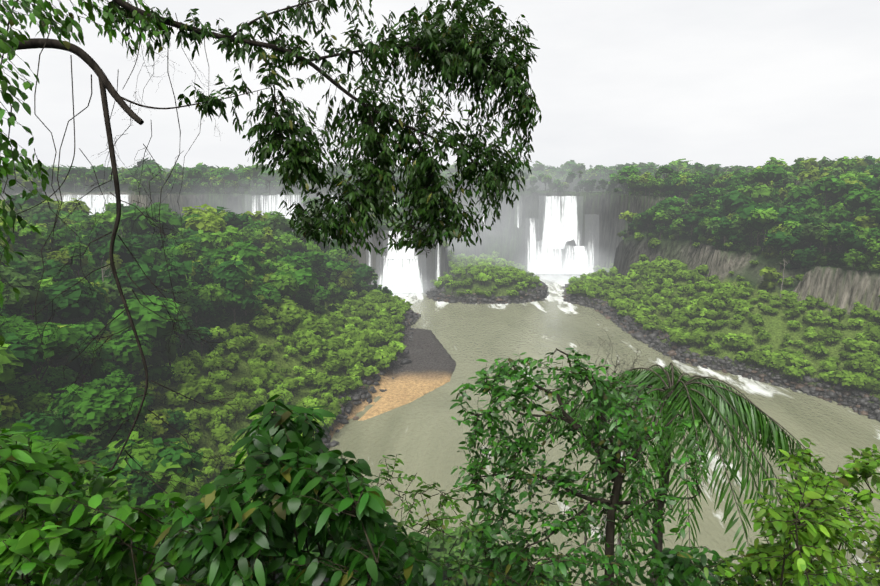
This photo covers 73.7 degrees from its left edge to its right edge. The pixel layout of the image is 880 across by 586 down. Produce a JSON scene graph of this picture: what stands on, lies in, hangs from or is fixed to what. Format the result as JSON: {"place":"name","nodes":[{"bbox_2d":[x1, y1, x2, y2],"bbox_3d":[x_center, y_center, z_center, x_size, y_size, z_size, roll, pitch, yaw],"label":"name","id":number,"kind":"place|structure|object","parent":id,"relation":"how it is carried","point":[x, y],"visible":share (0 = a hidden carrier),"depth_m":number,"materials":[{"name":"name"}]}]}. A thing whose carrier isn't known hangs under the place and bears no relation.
{"place":"outdoors","nodes":[
{"label":"outdoors","id":0,"kind":"place"},
{"bbox_2d":[0,0,541,567],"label":"overhanging tree","id":1,"kind":"object","parent":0,"point":[353,194],"depth_m":6.66,"materials":[{"name":"green plant"}]},
{"bbox_2d":[216,200,335,218],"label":"mist","id":2,"kind":"structure","parent":0,"point":[264,205],"depth_m":459.56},
{"bbox_2d":[55,194,598,292],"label":"waterfall","id":3,"kind":"structure","parent":0,"point":[560,235],"depth_m":467.21,"materials":[{"name":"white liquid"}]},
{"bbox_2d":[387,282,413,294],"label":"mist","id":4,"kind":"structure","parent":0,"point":[405,288],"depth_m":388.12,"materials":[{"name":"white liquid"}]},
{"bbox_2d":[350,454,486,585],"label":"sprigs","id":5,"kind":"object","parent":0,"point":[446,504],"depth_m":3.87,"materials":[{"name":"green plant"}]},
{"bbox_2d":[0,187,879,585],"bbox_3d":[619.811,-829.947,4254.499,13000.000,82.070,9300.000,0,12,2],"label":"terrain","id":6,"kind":"structure","parent":0,"point":[430,367],"depth_m":283.98,"materials":[{"name":"grey stone"}]},
{"bbox_2d":[0,423,209,585],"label":"bush","id":7,"kind":"object","parent":6,"relation":"on","point":[28,544],"depth_m":2.69,"materials":[{"name":"green plant"}]},
{"bbox_2d":[153,394,450,585],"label":"bush","id":8,"kind":"object","parent":6,"relation":"on","point":[372,515],"depth_m":2.52,"materials":[{"name":"green plant"}]},
{"bbox_2d":[59,167,798,296],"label":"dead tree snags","id":9,"kind":"object","parent":6,"relation":"on","point":[332,240],"visible":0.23,"depth_m":266.51,"materials":[{"name":"wood"}]},
{"bbox_2d":[0,155,879,585],"bbox_3d":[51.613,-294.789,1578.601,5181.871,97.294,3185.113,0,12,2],"label":"forest trees","id":10,"kind":"object","parent":6,"relation":"on","point":[58,426],"visible":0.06,"depth_m":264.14,"materials":[{"name":"green plant"}]},
{"bbox_2d":[24,168,879,250],"bbox_3d":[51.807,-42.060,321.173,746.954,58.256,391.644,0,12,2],"label":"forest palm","id":11,"kind":"object","parent":6,"relation":"on","point":[122,228],"depth_m":366.44,"materials":[{"name":"green plant"}]},
{"bbox_2d":[443,348,706,585],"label":"tree","id":12,"kind":"object","parent":6,"relation":"on","point":[643,517],"depth_m":4.81,"materials":[{"name":"green plant"}]},
{"bbox_2d":[400,474,759,585],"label":"bush","id":13,"kind":"object","parent":6,"relation":"on","point":[677,574],"depth_m":3.90,"materials":[{"name":"green plant"}]},
{"bbox_2d":[314,280,879,525],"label":"bank rocks","id":14,"kind":"object","parent":6,"relation":"on","point":[645,336],"visible":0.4,"depth_m":247.55,"materials":[{"name":"grey stone"}]},
{"bbox_2d":[578,314,742,581],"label":"bare tree branches","id":15,"kind":"object","parent":6,"relation":"on","point":[619,541],"visible":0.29,"depth_m":23.88,"materials":[{"name":"brown plant"}]},
{"bbox_2d":[503,362,866,585],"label":"palm","id":16,"kind":"object","parent":6,"relation":"on","point":[751,416],"depth_m":9.89,"materials":[{"name":"green plant"}]},
{"bbox_2d":[695,438,879,585],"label":"bush","id":17,"kind":"object","parent":6,"relation":"on","point":[799,565],"depth_m":3.33,"materials":[{"name":"green plant"}]},
{"bbox_2d":[0,0,879,170],"label":"sky","id":18,"kind":"structure","parent":0,"point":[745,83],"materials":[{"name":"white"}]},
{"bbox_2d":[249,161,646,192],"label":"mist","id":19,"kind":"structure","parent":0,"point":[536,175],"depth_m":484.74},
{"bbox_2d":[453,179,574,228],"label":"mist","id":20,"kind":"structure","parent":0,"point":[525,205],"depth_m":465.38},
{"bbox_2d":[503,238,572,270],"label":"mist","id":21,"kind":"structure","parent":0,"point":[544,257],"depth_m":453.12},
{"bbox_2d":[541,259,587,280],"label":"mist","id":22,"kind":"structure","parent":0,"point":[555,271],"depth_m":433.97,"materials":[{"name":"white liquid"}]},
{"bbox_2d":[328,274,879,585],"bbox_3d":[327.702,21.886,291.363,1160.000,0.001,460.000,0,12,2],"label":"river water","id":23,"kind":"structure","parent":0,"point":[424,436],"depth_m":186.54,"materials":[{"name":"grey liquid"}]}
]}

